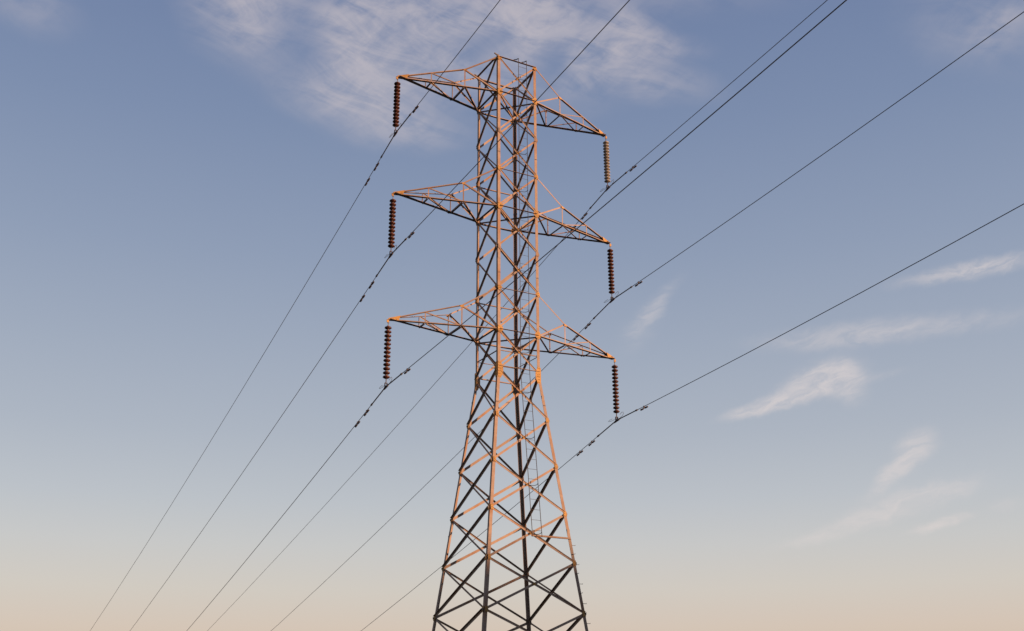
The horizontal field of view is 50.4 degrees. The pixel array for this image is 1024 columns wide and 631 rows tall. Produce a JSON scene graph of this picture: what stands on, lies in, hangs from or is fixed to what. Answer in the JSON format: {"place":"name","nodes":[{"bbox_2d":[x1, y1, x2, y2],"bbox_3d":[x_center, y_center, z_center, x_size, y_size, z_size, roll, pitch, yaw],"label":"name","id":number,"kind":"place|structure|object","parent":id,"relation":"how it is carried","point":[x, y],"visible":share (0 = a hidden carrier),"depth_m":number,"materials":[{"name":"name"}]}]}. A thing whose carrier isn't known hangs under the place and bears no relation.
{"place":"outdoors","nodes":[
{"label":"outdoors","id":0,"kind":"place"},
{"bbox_2d":[0,0,1023,630],"label":"sky","id":1,"kind":"structure","parent":0,"point":[175,174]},
{"bbox_3d":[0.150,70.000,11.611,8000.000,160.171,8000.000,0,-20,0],"label":"ground","id":2,"kind":"structure","parent":0,"visible":0},
{"bbox_2d":[387,53,615,630],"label":"transmission tower","id":3,"kind":"structure","parent":2,"relation":"on","point":[498,328],"depth_m":37.37,"materials":[{"name":"metal"}]},
{"bbox_2d":[380,322,391,389],"bbox_3d":[-4.052,1.274,35.071,0.232,2.304,0.882,11,-23,-27],"label":"insulator string","id":4,"kind":"object","parent":3,"relation":"hanging from","point":[387,348],"visible":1,"depth_m":34.96,"materials":[{"name":"ceramic"}]},
{"bbox_2d":[188,0,846,628],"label":"conductor wire","id":5,"kind":"object","parent":4,"relation":"hanging from","point":[546,254],"visible":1,"depth_m":25.89,"materials":[{"name":"metal"}]},
{"bbox_2d":[385,196,396,257],"bbox_3d":[-4.071,-3.015,36.673,0.232,2.307,0.882,11,-23,-27],"label":"insulator string","id":6,"kind":"object","parent":3,"relation":"hanging from","point":[392,219],"visible":1,"depth_m":36.56,"materials":[{"name":"ceramic"}]},
{"bbox_2d":[131,0,629,628],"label":"conductor wire","id":7,"kind":"object","parent":6,"relation":"hanging from","point":[397,248],"visible":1,"depth_m":35.24,"materials":[{"name":"metal"}]},
{"bbox_2d":[389,79,400,137],"bbox_3d":[-4.091,-7.336,38.286,0.232,2.310,0.882,11,-23,-27],"label":"insulator string","id":8,"kind":"object","parent":3,"relation":"hanging from","point":[396,104],"visible":1,"depth_m":38.17,"materials":[{"name":"ceramic"}]},
{"bbox_2d":[90,0,499,630],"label":"conductor wire","id":9,"kind":"object","parent":8,"relation":"hanging from","point":[336,232],"visible":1,"depth_m":40.67,"materials":[{"name":"metal"}]},
{"bbox_2d":[602,138,613,191],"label":"insulator string","id":10,"kind":"object","parent":3,"relation":"hanging from","point":[606,154],"visible":1,"depth_m":42.17,"materials":[{"name":"ceramic"}]},
{"bbox_2d":[208,0,826,629],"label":"conductor wire","id":11,"kind":"object","parent":10,"relation":"hanging from","point":[556,246],"visible":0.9,"depth_m":42.55,"materials":[{"name":"metal"}]},
{"bbox_2d":[604,245,618,302],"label":"insulator string","id":12,"kind":"object","parent":3,"relation":"hanging from","point":[610,271],"visible":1,"depth_m":40.53,"materials":[{"name":"ceramic"}]},
{"bbox_2d":[271,12,1023,630],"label":"conductor wire","id":13,"kind":"object","parent":12,"relation":"hanging from","point":[681,252],"visible":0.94,"depth_m":35.83,"materials":[{"name":"metal"}]},
{"bbox_2d":[608,362,623,422],"bbox_3d":[3.684,2.729,39.058,0.232,2.306,0.882,11,-23,-27],"label":"insulator string","id":14,"kind":"object","parent":3,"relation":"hanging from","point":[615,389],"visible":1,"depth_m":38.92,"materials":[{"name":"ceramic"}]},
{"bbox_2d":[361,204,1023,630],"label":"conductor wire","id":15,"kind":"object","parent":14,"relation":"hanging from","point":[713,370],"visible":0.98,"depth_m":33.68,"materials":[{"name":"metal"}]}
]}

